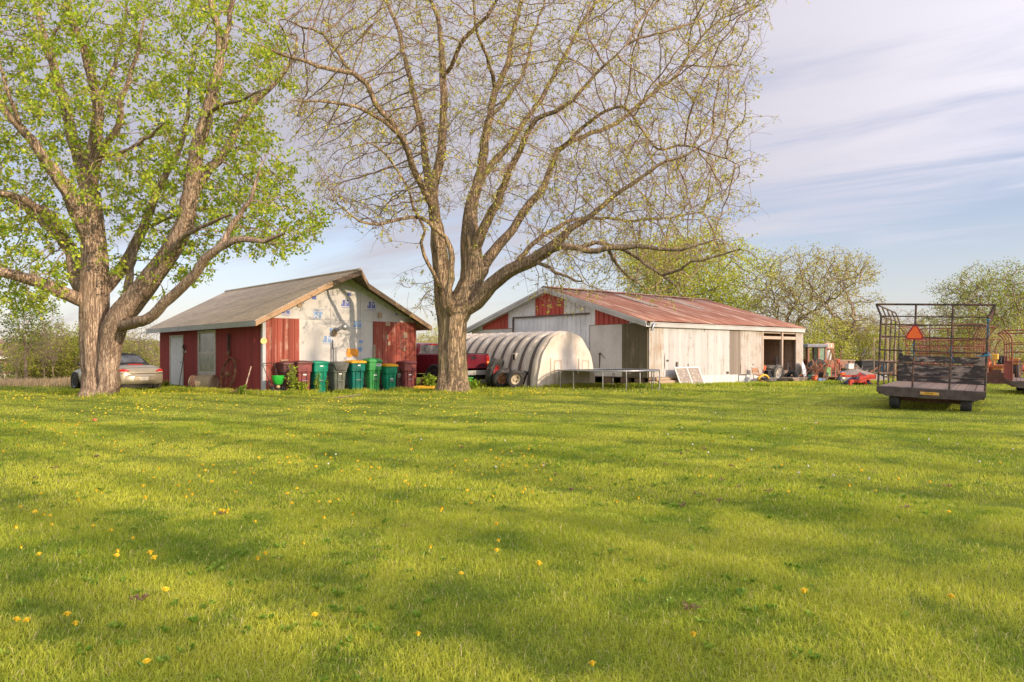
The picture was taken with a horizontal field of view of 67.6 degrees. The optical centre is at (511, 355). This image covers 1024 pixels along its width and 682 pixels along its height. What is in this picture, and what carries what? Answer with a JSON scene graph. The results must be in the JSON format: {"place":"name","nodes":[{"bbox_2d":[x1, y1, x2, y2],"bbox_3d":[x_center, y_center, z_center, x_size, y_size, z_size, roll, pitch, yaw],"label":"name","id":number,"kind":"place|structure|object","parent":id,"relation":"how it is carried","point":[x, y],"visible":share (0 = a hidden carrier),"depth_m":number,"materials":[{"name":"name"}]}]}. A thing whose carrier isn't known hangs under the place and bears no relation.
{"place":"outdoors","nodes":[
{"label":"outdoors","id":0,"kind":"place"},
{"bbox_2d":[0,376,70,386],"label":"dry grass","id":1,"kind":"structure","parent":0,"point":[59,382],"depth_m":32.27,"materials":[{"name":"plant"}]},
{"bbox_2d":[17,340,868,364],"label":"hill","id":2,"kind":"structure","parent":0,"point":[159,348],"depth_m":326.33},
{"bbox_2d":[0,356,1023,681],"bbox_3d":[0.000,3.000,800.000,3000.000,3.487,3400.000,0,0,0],"label":"ground","id":3,"kind":"structure","parent":0,"point":[562,414],"depth_m":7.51,"materials":[{"name":"plant"}]},
{"bbox_2d":[0,339,15,376],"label":"brick house","id":4,"kind":"structure","parent":3,"relation":"on","point":[3,355],"depth_m":62.32,"materials":[{"name":"white paint"}]},
{"bbox_2d":[0,332,32,378],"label":"bare sapling","id":5,"kind":"object","parent":3,"relation":"on","point":[16,363],"visible":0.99,"depth_m":36.99,"materials":[{"name":"green plant"}]},
{"bbox_2d":[0,328,53,379],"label":"hedge bush","id":6,"kind":"object","parent":3,"relation":"on","point":[6,367],"visible":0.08,"depth_m":48.83,"materials":[{"name":"green plant"}]},
{"bbox_2d":[0,344,63,379],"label":"hedge bush","id":7,"kind":"object","parent":3,"relation":"on","point":[21,370],"visible":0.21,"depth_m":42.37,"materials":[{"name":"green plant"}]},
{"bbox_2d":[0,286,64,378],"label":"young tree","id":8,"kind":"object","parent":3,"relation":"on","point":[32,333],"visible":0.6,"depth_m":38.92,"materials":[{"name":"green plant"}]},
{"bbox_2d":[0,328,74,378],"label":"hedge bush","id":9,"kind":"object","parent":3,"relation":"on","point":[14,367],"visible":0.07,"depth_m":46.12,"materials":[{"name":"green plant"}]},
{"bbox_2d":[2,321,78,379],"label":"hedge bush","id":10,"kind":"object","parent":3,"relation":"on","point":[49,375],"visible":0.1,"depth_m":43.27,"materials":[{"name":"green plant"}]},
{"bbox_2d":[30,326,57,377],"bbox_3d":[-23.110,-0.003,37.945,1.507,2.893,1.605,0,0,14],"label":"bare sapling","id":11,"kind":"object","parent":3,"relation":"on","point":[36,356],"visible":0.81,"depth_m":37.97,"materials":[{"name":"green plant"}]},
{"bbox_2d":[12,319,79,379],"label":"hedge bush","id":12,"kind":"object","parent":3,"relation":"on","point":[30,366],"visible":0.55,"depth_m":41.61,"materials":[{"name":"green plant"}]},
{"bbox_2d":[33,314,70,377],"bbox_3d":[-22.223,-0.287,37.139,1.888,3.404,1.772,0,0,-29],"label":"young tree","id":13,"kind":"object","parent":3,"relation":"on","point":[49,349],"visible":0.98,"depth_m":36.96,"materials":[{"name":"green plant"}]},
{"bbox_2d":[63,611,70,624],"bbox_3d":[-2.125,1.262,3.660,0.040,0.075,0.041,0,0,-11],"label":"dandelion","id":14,"kind":"object","parent":3,"relation":"on","point":[66,613],"visible":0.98,"depth_m":3.66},
{"bbox_2d":[51,326,129,378],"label":"hedge bush","id":15,"kind":"object","parent":3,"relation":"on","point":[72,358],"visible":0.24,"depth_m":41.92,"materials":[{"name":"green plant"}]},
{"bbox_2d":[70,331,148,377],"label":"hedge bush","id":16,"kind":"object","parent":3,"relation":"on","point":[132,344],"depth_m":50.64,"materials":[{"name":"green plant"}]},
{"bbox_2d":[71,353,162,388],"bbox_3d":[-15.322,0.627,29.526,4.972,1.447,2.220,0,0,40],"label":"convertible","id":17,"kind":"object","parent":3,"relation":"on","point":[135,370],"visible":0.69,"depth_m":28.26,"materials":[{"name":"beige paint"}]},
{"bbox_2d":[122,327,150,358],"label":"bare sapling","id":18,"kind":"object","parent":3,"relation":"on","point":[147,354],"visible":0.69,"depth_m":44.88,"materials":[{"name":"green plant"}]},
{"bbox_2d":[122,331,159,366],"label":"hedge bush","id":19,"kind":"object","parent":3,"relation":"on","point":[144,352],"visible":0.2,"depth_m":46.19,"materials":[{"name":"green plant"}]},
{"bbox_2d":[142,658,150,669],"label":"dandelion","id":20,"kind":"object","parent":3,"relation":"on","point":[146,660],"visible":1,"depth_m":3.08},
{"bbox_2d":[139,323,159,364],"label":"bare sapling","id":21,"kind":"object","parent":3,"relation":"on","point":[150,343],"visible":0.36,"depth_m":47.97,"materials":[{"name":"green plant"}]},
{"bbox_2d":[0,0,333,396],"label":"maple tree","id":22,"kind":"object","parent":3,"relation":"on","point":[94,281],"visible":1,"depth_m":23.69,"materials":[{"name":"green plant"}]},
{"bbox_2d":[179,344,185,384],"bbox_3d":[-13.607,0.420,31.567,0.282,1.761,0.078,0,0,-7],"label":"pole pruner","id":23,"kind":"object","parent":3,"relation":"on","point":[182,361],"visible":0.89,"depth_m":31.57,"materials":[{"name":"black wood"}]},
{"bbox_2d":[188,374,218,388],"bbox_3d":[-11.486,1.009,28.503,0.960,0.580,0.580,0,0,13],"label":"barrel","id":24,"kind":"object","parent":3,"relation":"on","point":[196,380],"visible":0.72,"depth_m":28.29,"materials":[{"name":"brown metal"}]},
{"bbox_2d":[220,357,236,389],"bbox_3d":[-10.214,0.685,27.547,0.342,1.212,1.220,0,0,-41],"label":"iron wheel relic","id":25,"kind":"object","parent":3,"relation":"on","point":[228,374],"visible":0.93,"depth_m":27.50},
{"bbox_2d":[236,384,247,393],"bbox_3d":[-8.928,1.121,25.373,0.416,0.345,0.456,0,0,0],"label":"weed","id":26,"kind":"object","parent":3,"relation":"on","point":[241,388],"visible":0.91,"depth_m":25.27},
{"bbox_2d":[263,363,284,391],"bbox_3d":[-7.946,0.772,25.626,0.671,1.054,0.554,0,0,39],"label":"seed spreader","id":27,"kind":"object","parent":3,"relation":"on","point":[277,380],"visible":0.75,"depth_m":25.49,"materials":[{"name":"green plastic"}]},
{"bbox_2d":[276,361,294,390],"bbox_3d":[-7.689,0.761,26.163,0.606,1.108,0.668,0,0,-41],"label":"wheeled bin","id":28,"kind":"object","parent":3,"relation":"on","point":[283,368],"visible":0.49,"depth_m":25.89,"materials":[{"name":"plastic"}]},
{"bbox_2d":[146,268,431,390],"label":"red shed","id":29,"kind":"structure","parent":3,"relation":"on","point":[351,314],"depth_m":28.37,"materials":[{"name":"wood"}]},
{"bbox_2d":[171,337,181,384],"bbox_3d":[-14.265,0.255,32.527,0.140,2.010,1.525,0,0,-41],"label":"door","id":30,"kind":"structure","parent":29,"relation":"in","point":[176,343],"depth_m":32.56,"materials":[{"name":"wood"}]},
{"bbox_2d":[197,330,215,374],"bbox_3d":[-11.925,-0.091,29.878,0.075,1.776,1.894,0,0,-41],"label":"window","id":31,"kind":"structure","parent":29,"relation":"in","point":[206,338],"depth_m":29.87,"materials":[{"name":"grey glass"}]},
{"bbox_2d":[226,333,230,359],"bbox_3d":[-10.429,-0.268,28.093,0.170,1.070,0.294,0,0,-41],"label":"hanging tool","id":32,"kind":"object","parent":29,"relation":"hanging from","point":[228,352],"visible":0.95,"depth_m":28.00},
{"bbox_2d":[285,364,298,390],"bbox_3d":[-7.354,0.787,25.682,0.499,1.015,0.638,0,0,0],"label":"weed","id":33,"kind":"object","parent":3,"relation":"on","point":[292,381],"visible":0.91,"depth_m":25.58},
{"bbox_2d":[293,360,312,390],"bbox_3d":[-7.233,0.746,26.272,0.606,1.136,0.668,0,0,-41],"label":"wheeled bin","id":34,"kind":"object","parent":3,"relation":"on","point":[304,369],"visible":0.47,"depth_m":26.05,"materials":[{"name":"plastic"}]},
{"bbox_2d":[296,381,309,390],"bbox_3d":[-7.107,1.061,25.797,0.530,0.468,0.439,0,0,0],"label":"weed","id":35,"kind":"object","parent":3,"relation":"on","point":[302,386],"visible":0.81,"depth_m":25.75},
{"bbox_2d":[313,372,320,389],"bbox_3d":[-6.655,0.931,26.223,0.257,0.747,0.263,0,0,30],"label":"weed","id":36,"kind":"object","parent":3,"relation":"on","point":[316,384],"visible":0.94,"depth_m":26.20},
{"bbox_2d":[309,360,328,392],"bbox_3d":[-6.778,0.756,26.701,0.606,1.145,0.668,0,0,-41],"label":"wheeled bin","id":37,"kind":"object","parent":3,"relation":"on","point":[320,367],"visible":0.62,"depth_m":26.52,"materials":[{"name":"plastic"}]},
{"bbox_2d":[327,361,348,391],"bbox_3d":[-6.228,0.784,27.228,0.606,1.127,0.706,0,0,-41],"label":"wheeled bin","id":38,"kind":"object","parent":3,"relation":"on","point":[337,370],"visible":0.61,"depth_m":27.03,"materials":[{"name":"plastic"}]},
{"bbox_2d":[343,360,366,390],"bbox_3d":[-5.683,0.756,27.643,0.640,1.173,0.704,0,0,-41],"label":"wheeled bin","id":39,"kind":"object","parent":3,"relation":"on","point":[355,374],"visible":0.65,"depth_m":27.42,"materials":[{"name":"plastic"}]},
{"bbox_2d":[362,358,382,390],"bbox_3d":[-5.144,0.715,28.066,0.594,1.246,0.655,0,0,-41],"label":"wheeled bin","id":40,"kind":"object","parent":3,"relation":"on","point":[372,373],"visible":0.91,"depth_m":27.86,"materials":[{"name":"plastic"}]},
{"bbox_2d":[379,363,398,390],"bbox_3d":[-4.624,0.830,28.578,0.571,1.043,0.631,0,0,-41],"label":"wheeled bin","id":41,"kind":"object","parent":3,"relation":"on","point":[388,372],"visible":0.77,"depth_m":28.39,"materials":[{"name":"plastic"}]},
{"bbox_2d":[395,368,400,387],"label":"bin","id":42,"kind":"object","parent":3,"relation":"on","point":[398,379],"visible":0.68,"depth_m":28.95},
{"bbox_2d":[396,360,416,387],"bbox_3d":[-4.036,0.779,29.192,0.606,1.164,0.668,0,0,-41],"label":"wheeled bin","id":43,"kind":"object","parent":3,"relation":"on","point":[407,368],"visible":0.74,"depth_m":28.97,"materials":[{"name":"plastic"}]},
{"bbox_2d":[415,385,434,388],"bbox_3d":[-3.495,1.222,29.600,1.002,0.149,0.359,0,0,-10],"label":"yellow sled","id":44,"kind":"object","parent":3,"relation":"on","point":[424,387],"visible":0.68,"depth_m":29.48,"materials":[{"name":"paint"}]},
{"bbox_2d":[416,331,437,342],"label":"thicket bush","id":45,"kind":"object","parent":3,"relation":"on","point":[421,341],"visible":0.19,"depth_m":73.55,"materials":[{"name":"green plant"}]},
{"bbox_2d":[418,323,437,342],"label":"thicket bush","id":46,"kind":"object","parent":3,"relation":"on","point":[432,337],"visible":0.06,"depth_m":79.36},
{"bbox_2d":[422,372,437,385],"bbox_3d":[-3.190,0.990,29.848,0.636,0.667,0.621,0,0,0],"label":"weed","id":47,"kind":"object","parent":3,"relation":"on","point":[429,379],"visible":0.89,"depth_m":29.73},
{"bbox_2d":[416,343,488,382],"bbox_3d":[-3.686,0.414,33.016,5.965,1.920,2.500,0,0,41],"label":"pickup truck","id":48,"kind":"object","parent":3,"relation":"on","point":[427,359],"visible":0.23,"depth_m":31.57,"materials":[{"name":"red paint"}]},
{"bbox_2d":[469,378,480,388],"bbox_3d":[-1.554,1.095,29.694,0.676,0.482,0.699,0,0,40],"label":"weed","id":49,"kind":"object","parent":3,"relation":"on","point":[473,384],"visible":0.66,"depth_m":29.51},
{"bbox_2d":[1,389,982,414],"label":"dandelion","id":50,"kind":"object","parent":3,"relation":"on","point":[298,407],"visible":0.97,"depth_m":21.06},
{"bbox_2d":[485,358,501,386],"bbox_3d":[-0.747,0.713,31.200,0.461,1.213,1.200,0,0,20],"label":"wheel assembly","id":51,"kind":"object","parent":3,"relation":"on","point":[494,365],"visible":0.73,"depth_m":30.77,"materials":[{"name":"rubber"}]},
{"bbox_2d":[492,369,507,387],"bbox_3d":[-0.431,0.935,30.700,0.740,0.751,0.397,0,0,-28],"label":"wheel assembly","id":52,"kind":"object","parent":3,"relation":"on","point":[499,378],"visible":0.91,"depth_m":30.59,"materials":[{"name":"rubber"}]},
{"bbox_2d":[506,370,522,387],"bbox_3d":[0.100,0.941,30.400,0.720,0.736,0.390,0,0,-28],"label":"wheel assembly","id":53,"kind":"object","parent":3,"relation":"on","point":[511,376],"visible":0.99,"depth_m":30.30,"materials":[{"name":"rubber"}]},
{"bbox_2d":[515,370,526,386],"bbox_3d":[0.304,0.951,30.700,0.387,0.713,0.700,0,0,40],"label":"wheel assembly","id":54,"kind":"object","parent":3,"relation":"on","point":[523,372],"visible":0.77,"depth_m":30.65,"materials":[{"name":"rubber"}]},
{"bbox_2d":[241,0,808,392],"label":"budding tree","id":55,"kind":"object","parent":3,"relation":"on","point":[465,300],"visible":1,"depth_m":25.32,"materials":[{"name":"brown plant"}]},
{"bbox_2d":[466,331,594,387],"bbox_3d":[-0.248,0.142,34.201,3.430,2.315,7.665,0,0,-41],"label":"ribbed hut","id":56,"kind":"object","parent":3,"relation":"on","point":[541,357],"visible":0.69,"depth_m":31.50,"materials":[{"name":"plastic"}]},
{"bbox_2d":[557,369,659,389],"bbox_3d":[3.808,0.953,30.399,4.108,0.782,4.092,0,0,-8],"label":"trampoline","id":57,"kind":"object","parent":3,"relation":"on","point":[615,370],"visible":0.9,"depth_m":29.02,"materials":[{"name":"black plastic"}]},
{"bbox_2d":[467,286,804,383],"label":"pole barn","id":58,"kind":"structure","parent":3,"relation":"on","point":[713,341],"depth_m":35.91,"materials":[{"name":"grey"}]},
{"bbox_2d":[514,314,589,351],"bbox_3d":[1.828,-0.308,37.047,0.050,3.117,5.342,0,0,-40],"label":"sliding door","id":59,"kind":"structure","parent":58,"relation":"in","point":[579,325],"depth_m":36.59,"materials":[{"name":"metal"}]},
{"bbox_2d":[646,377,678,383],"bbox_3d":[6.476,1.113,32.587,2.569,0.384,0.540,0,0,-40],"label":"log pile","id":60,"kind":"object","parent":3,"relation":"on","point":[668,379],"visible":0.56,"depth_m":32.53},
{"bbox_2d":[674,367,704,383],"bbox_3d":[7.722,0.903,33.269,1.743,0.860,0.042,0,-24,-40],"label":"old window","id":61,"kind":"structure","parent":3,"relation":"on","point":[689,374],"depth_m":33.26,"materials":[{"name":"white paint"}]},
{"bbox_2d":[690,631,697,647],"bbox_3d":[0.789,1.233,3.323,0.039,0.073,0.039,0,0,13],"label":"dandelion","id":62,"kind":"object","parent":3,"relation":"on","point":[693,633],"visible":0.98,"depth_m":3.32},
{"bbox_2d":[604,218,784,312],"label":"leafy tree","id":63,"kind":"object","parent":3,"relation":"on","point":[730,300],"visible":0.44,"depth_m":69.61,"materials":[{"name":"plant"}]},
{"bbox_2d":[751,367,761,381],"bbox_3d":[11.814,0.942,36.719,0.400,0.730,0.592,0,0,-20],"label":"broken chair","id":64,"kind":"object","parent":3,"relation":"on","point":[755,370],"visible":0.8,"depth_m":36.90,"materials":[{"name":"brown wood"}]},
{"bbox_2d":[764,371,771,376],"bbox_3d":[12.947,1.030,38.632,0.950,0.500,0.400,0,0,-40],"label":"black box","id":65,"kind":"object","parent":3,"relation":"on","point":[768,373],"visible":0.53,"depth_m":38.41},
{"bbox_2d":[771,365,783,380],"bbox_3d":[13.423,0.893,38.702,0.840,0.852,0.374,0,0,-40],"label":"wheel assembly","id":66,"kind":"object","parent":3,"relation":"on","point":[777,371],"visible":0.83,"depth_m":38.59,"materials":[{"name":"metal"}]},
{"bbox_2d":[784,370,797,376],"bbox_3d":[14.088,1.132,38.686,0.519,0.753,0.800,0,0,-30],"label":"wheel assembly","id":67,"kind":"object","parent":3,"relation":"on","point":[791,372],"visible":0.48,"depth_m":38.78,"materials":[{"name":"rubber"}]},
{"bbox_2d":[778,377,810,380],"bbox_3d":[14.229,1.190,38.516,2.084,0.160,0.822,0,0,-43],"label":"plank stack","id":68,"kind":"object","parent":3,"relation":"on","point":[793,378],"visible":0.98,"depth_m":38.11,"materials":[{"name":"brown wood"}]},
{"bbox_2d":[802,362,805,376],"bbox_3d":[15.234,0.794,39.851,0.150,0.940,0.940,-9,-4,25],"label":"white disc","id":69,"kind":"object","parent":3,"relation":"on","point":[804,370],"visible":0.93,"depth_m":39.55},
{"bbox_2d":[735,240,894,356],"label":"spreading tree","id":70,"kind":"object","parent":3,"relation":"on","point":[789,291],"visible":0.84,"depth_m":60.87,"materials":[{"name":"plant"}]},
{"bbox_2d":[799,357,833,377],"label":"scrap heap","id":71,"kind":"object","parent":3,"relation":"on","point":[815,366],"visible":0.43,"depth_m":41.48,"materials":[{"name":"metal"}]},
{"bbox_2d":[805,376,837,379],"bbox_3d":[15.950,1.191,39.564,1.550,0.200,0.700,0,0,-12],"label":"junk bench","id":72,"kind":"object","parent":3,"relation":"on","point":[831,377],"visible":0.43,"depth_m":39.47,"materials":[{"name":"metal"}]},
{"bbox_2d":[824,367,830,375],"bbox_3d":[16.276,0.861,39.500,0.290,0.460,0.212,0,0,-20],"label":"green crate","id":73,"kind":"object","parent":72,"relation":"on","point":[828,371],"visible":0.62,"depth_m":39.43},
{"bbox_2d":[799,343,852,377],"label":"cab tractor","id":74,"kind":"object","parent":3,"relation":"on","point":[821,352],"visible":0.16,"depth_m":43.92,"materials":[{"name":"red metal"}]},
{"bbox_2d":[822,349,839,379],"bbox_3d":[15.670,0.487,37.499,0.872,1.633,0.580,0,0,30],"label":"step ladder","id":75,"kind":"object","parent":3,"relation":"on","point":[834,359],"visible":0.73,"depth_m":37.43,"materials":[{"name":"brown wood"}]},
{"bbox_2d":[803,310,859,369],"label":"thicket bush","id":76,"kind":"object","parent":3,"relation":"on","point":[815,337],"visible":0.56,"depth_m":55.49,"materials":[{"name":"plant"}]},
{"bbox_2d":[834,358,840,375],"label":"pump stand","id":77,"kind":"object","parent":3,"relation":"on","point":[838,360],"visible":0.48,"depth_m":40.46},
{"bbox_2d":[821,317,876,369],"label":"thicket bush","id":78,"kind":"object","parent":3,"relation":"on","point":[850,343],"visible":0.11,"depth_m":63.41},
{"bbox_2d":[839,373,871,383],"bbox_3d":[14.924,1.021,33.222,1.118,0.497,1.076,0,0,0],"label":"blue tarp","id":79,"kind":"object","parent":3,"relation":"on","point":[854,378],"visible":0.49,"depth_m":32.92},
{"bbox_2d":[831,363,880,373],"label":"scrap heap","id":80,"kind":"object","parent":3,"relation":"on","point":[858,367],"visible":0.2,"depth_m":43.23,"materials":[{"name":"metal"}]},
{"bbox_2d":[823,369,891,379],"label":"gravel heap","id":81,"kind":"object","parent":3,"relation":"on","point":[852,371],"visible":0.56,"depth_m":40.95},
{"bbox_2d":[845,364,853,368],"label":"white box","id":82,"kind":"object","parent":81,"relation":"on","point":[849,366],"visible":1,"depth_m":42.10,"materials":[{"name":"paint"}]},
{"bbox_2d":[842,372,875,384],"bbox_3d":[15.115,1.019,32.889,1.976,0.616,0.771,0,0,-30],"label":"plough frame","id":83,"kind":"object","parent":3,"relation":"on","point":[863,378],"visible":0.85,"depth_m":32.57,"materials":[{"name":"red metal"}]},
{"bbox_2d":[831,322,888,360],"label":"thicket bush","id":84,"kind":"object","parent":3,"relation":"on","point":[857,341],"visible":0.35,"depth_m":59.43,"materials":[{"name":"green plant"}]},
{"bbox_2d":[855,360,892,377],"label":"trailer box","id":85,"kind":"object","parent":3,"relation":"on","point":[866,364],"visible":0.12,"depth_m":44.60,"materials":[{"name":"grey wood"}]},
{"bbox_2d":[849,313,901,359],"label":"thicket bush","id":86,"kind":"object","parent":3,"relation":"on","point":[874,332],"visible":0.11,"depth_m":71.32,"materials":[{"name":"green plant"}]},
{"bbox_2d":[863,311,889,345],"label":"bare sapling","id":87,"kind":"object","parent":3,"relation":"on","point":[877,328],"visible":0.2,"depth_m":61.82,"materials":[{"name":"green plant"}]},
{"bbox_2d":[861,338,895,378],"bbox_3d":[17.235,0.160,36.028,1.510,1.920,0.289,0,0,26],"label":"gate frame","id":88,"kind":"object","parent":3,"relation":"on","point":[874,360],"visible":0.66,"depth_m":35.91,"materials":[{"name":"brown wood"}]},
{"bbox_2d":[856,317,919,370],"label":"thicket bush","id":89,"kind":"object","parent":3,"relation":"on","point":[868,344],"visible":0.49,"depth_m":56.75,"materials":[{"name":"plant"}]},
{"bbox_2d":[882,307,920,346],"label":"bare sapling","id":90,"kind":"object","parent":3,"relation":"on","point":[900,321],"visible":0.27,"depth_m":69.92,"materials":[{"name":"green plant"}]},
{"bbox_2d":[881,329,943,355],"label":"thicket bush","id":91,"kind":"object","parent":3,"relation":"on","point":[926,333],"visible":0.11,"depth_m":65.69,"materials":[{"name":"green plant"}]},
{"bbox_2d":[899,307,934,354],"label":"bare sapling","id":92,"kind":"object","parent":3,"relation":"on","point":[919,321],"visible":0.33,"depth_m":61.94,"materials":[{"name":"green plant"}]},
{"bbox_2d":[897,311,955,355],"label":"thicket bush","id":93,"kind":"object","parent":3,"relation":"on","point":[918,318],"visible":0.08,"depth_m":77.72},
{"bbox_2d":[911,306,946,354],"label":"bare sapling","id":94,"kind":"object","parent":3,"relation":"on","point":[930,320],"visible":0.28,"depth_m":73.99,"materials":[{"name":"green plant"}]},
{"bbox_2d":[908,332,957,364],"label":"thicket bush","id":95,"kind":"object","parent":3,"relation":"on","point":[930,347],"visible":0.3,"depth_m":59.73,"materials":[{"name":"green plant"}]},
{"bbox_2d":[875,303,995,411],"bbox_3d":[11.594,0.053,20.817,2.539,2.579,6.093,3,1,32],"label":"hay wagon","id":96,"kind":"object","parent":3,"relation":"on","point":[935,385],"visible":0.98,"depth_m":18.83,"materials":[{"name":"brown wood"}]},
{"bbox_2d":[898,324,995,373],"bbox_3d":[18.795,0.041,32.766,2.991,2.518,5.850,0,0,38],"label":"basket wagon","id":97,"kind":"object","parent":3,"relation":"on","point":[953,345],"visible":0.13,"depth_m":31.82,"materials":[{"name":"red metal"}]},
{"bbox_2d":[934,307,964,363],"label":"bare sapling","id":98,"kind":"object","parent":3,"relation":"on","point":[947,329],"visible":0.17,"depth_m":65.87,"materials":[{"name":"green plant"}]},
{"bbox_2d":[922,319,978,364],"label":"thicket bush","id":99,"kind":"object","parent":3,"relation":"on","point":[941,335],"visible":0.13,"depth_m":65.55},
{"bbox_2d":[902,338,1001,366],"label":"basket wagon","id":100,"kind":"object","parent":3,"relation":"on","point":[958,348],"visible":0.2,"depth_m":43.17,"materials":[{"name":"red metal"}]},
{"bbox_2d":[922,256,1023,351],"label":"loose tree","id":101,"kind":"object","parent":3,"relation":"on","point":[967,293],"visible":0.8,"depth_m":57.55,"materials":[{"name":"plant"}]},
{"bbox_2d":[954,335,997,364],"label":"thicket bush","id":102,"kind":"object","parent":3,"relation":"on","point":[970,349],"visible":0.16,"depth_m":57.67,"materials":[{"name":"green plant"}]},
{"bbox_2d":[950,311,1010,357],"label":"thicket bush","id":103,"kind":"object","parent":3,"relation":"on","point":[977,332],"visible":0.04,"depth_m":75.39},
{"bbox_2d":[970,323,1023,362],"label":"thicket bush","id":104,"kind":"object","parent":3,"relation":"on","point":[1000,349],"visible":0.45,"depth_m":49.72,"materials":[{"name":"green plant"}]},
{"bbox_2d":[981,282,1023,336],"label":"loose tree","id":105,"kind":"object","parent":3,"relation":"on","point":[1006,304],"visible":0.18,"depth_m":67.86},
{"bbox_2d":[987,354,1021,383],"bbox_3d":[22.863,0.620,35.945,1.530,1.360,3.450,0,0,40],"label":"loader tractor","id":106,"kind":"object","parent":3,"relation":"on","point":[995,374],"visible":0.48,"depth_m":35.72,"materials":[{"name":"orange metal"}]},
{"bbox_2d":[992,313,1023,373],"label":"thicket bush","id":107,"kind":"object","parent":3,"relation":"on","point":[1021,340],"visible":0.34,"depth_m":52.31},
{"bbox_2d":[997,329,1023,393],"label":"basket wagon","id":108,"kind":"object","parent":3,"relation":"on","point":[1016,382],"visible":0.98,"depth_m":26.11,"materials":[{"name":"red metal"}]},
{"bbox_2d":[0,0,1023,355],"label":"sky","id":109,"kind":"structure","parent":0,"point":[897,138],"materials":[{"name":"blue"}]},
{"bbox_2d":[757,377,776,381],"bbox_3d":[12.335,1.170,37.066,0.920,0.220,0.920,0,0,0],"label":"wheel assembly","id":110,"kind":"object","parent":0,"point":[771,379],"visible":0.78,"depth_m":36.68,"materials":[{"name":"rubber"}]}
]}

